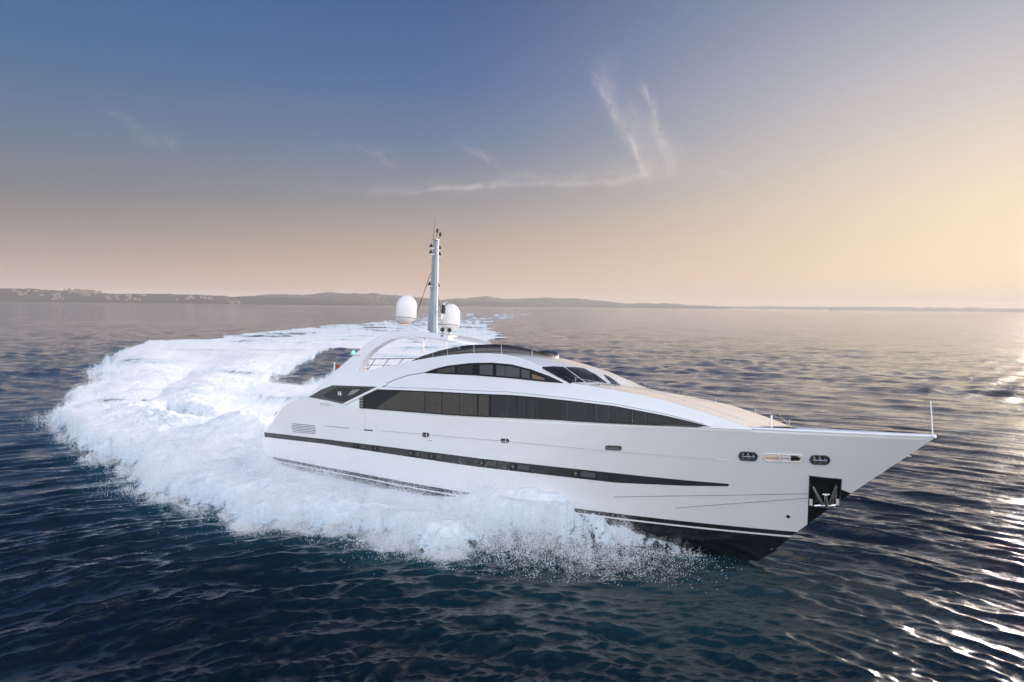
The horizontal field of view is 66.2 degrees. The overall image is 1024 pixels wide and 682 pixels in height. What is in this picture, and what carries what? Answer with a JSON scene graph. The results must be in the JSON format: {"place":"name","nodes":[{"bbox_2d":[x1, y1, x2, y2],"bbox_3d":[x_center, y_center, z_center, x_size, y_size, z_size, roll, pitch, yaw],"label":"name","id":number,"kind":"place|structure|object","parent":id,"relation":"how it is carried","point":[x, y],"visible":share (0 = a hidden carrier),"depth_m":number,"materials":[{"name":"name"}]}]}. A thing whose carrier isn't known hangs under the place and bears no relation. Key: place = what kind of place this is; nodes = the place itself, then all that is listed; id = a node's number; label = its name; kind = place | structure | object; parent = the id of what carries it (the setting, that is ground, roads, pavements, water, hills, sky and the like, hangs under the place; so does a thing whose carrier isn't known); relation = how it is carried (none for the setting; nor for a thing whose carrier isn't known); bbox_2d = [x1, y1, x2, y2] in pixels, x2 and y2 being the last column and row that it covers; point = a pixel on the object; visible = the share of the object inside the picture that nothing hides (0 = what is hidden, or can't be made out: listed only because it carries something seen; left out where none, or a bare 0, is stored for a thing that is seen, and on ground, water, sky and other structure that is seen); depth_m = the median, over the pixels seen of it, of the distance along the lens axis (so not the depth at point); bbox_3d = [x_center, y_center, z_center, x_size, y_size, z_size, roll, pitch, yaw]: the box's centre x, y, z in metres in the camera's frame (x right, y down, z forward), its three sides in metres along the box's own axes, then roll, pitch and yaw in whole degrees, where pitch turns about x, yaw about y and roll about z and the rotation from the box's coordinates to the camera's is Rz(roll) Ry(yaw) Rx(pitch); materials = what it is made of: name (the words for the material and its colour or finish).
{"place":"outdoors","nodes":[
{"label":"outdoors","id":0,"kind":"place"},
{"bbox_2d":[0,288,383,305],"bbox_3d":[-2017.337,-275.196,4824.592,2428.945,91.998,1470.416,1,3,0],"label":"hills","id":1,"kind":"structure","parent":0,"point":[7,295],"depth_m":4657.00,"materials":[{"name":"grey"}]},
{"bbox_2d":[257,292,549,306],"bbox_3d":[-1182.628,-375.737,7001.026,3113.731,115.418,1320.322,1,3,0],"label":"hills","id":2,"kind":"structure","parent":0,"point":[390,299],"depth_m":6895.81,"materials":[{"name":"grey"}]},
{"bbox_2d":[0,302,1023,681],"bbox_3d":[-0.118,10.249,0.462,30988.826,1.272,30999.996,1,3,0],"label":"sea","id":3,"kind":"structure","parent":0,"point":[908,568],"depth_m":31.39,"materials":[{"name":"liquid"}]},
{"bbox_2d":[46,310,689,560],"bbox_3d":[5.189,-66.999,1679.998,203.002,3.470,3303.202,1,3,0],"label":"wake foam","id":4,"kind":"object","parent":3,"relation":"on","point":[292,351],"visible":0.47,"depth_m":52.28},
{"bbox_2d":[20,345,733,589],"label":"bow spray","id":5,"kind":"object","parent":3,"relation":"on","point":[376,539],"depth_m":37.57,"materials":[{"name":"white liquid"}]},
{"bbox_2d":[262,223,935,560],"bbox_3d":[1.229,1.153,39.825,36.500,16.300,7.604,1,-4,39],"label":"motor yacht","id":6,"kind":"object","parent":3,"relation":"on","point":[695,474],"visible":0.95,"depth_m":34.26,"materials":[{"name":"paint"}]},
{"bbox_2d":[347,399,358,407],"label":"panel","id":7,"kind":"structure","parent":6,"relation":"in","point":[355,403],"depth_m":42.79,"materials":[{"name":"white"}]},
{"bbox_2d":[424,363,562,382],"bbox_3d":[-1.057,1.426,37.659,8.898,0.803,0.386,1,-4,39],"label":"wheelhouse side window","id":8,"kind":"structure","parent":6,"relation":"in","point":[500,370],"depth_m":37.43,"materials":[{"name":"black glass"}]},
{"bbox_2d":[359,390,705,426],"bbox_3d":[-0.309,3.153,36.604,20.094,1.339,0.977,1,-4,39],"label":"saloon window","id":9,"kind":"structure","parent":6,"relation":"in","point":[442,403],"depth_m":36.13,"materials":[{"name":"glass"}]},
{"bbox_2d":[0,0,1023,308],"label":"sky","id":10,"kind":"structure","parent":0,"point":[783,153],"materials":[{"name":"blue"}]},
{"bbox_2d":[445,296,729,308],"bbox_3d":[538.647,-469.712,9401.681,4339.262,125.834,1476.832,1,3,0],"label":"hills","id":11,"kind":"structure","parent":0,"point":[565,302],"depth_m":9181.73,"materials":[{"name":"grey"}]},
{"bbox_2d":[721,306,1023,311],"bbox_3d":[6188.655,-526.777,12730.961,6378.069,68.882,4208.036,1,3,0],"label":"hills","id":12,"kind":"structure","parent":0,"point":[908,308],"depth_m":12434.19,"materials":[{"name":"grey"}]}
]}

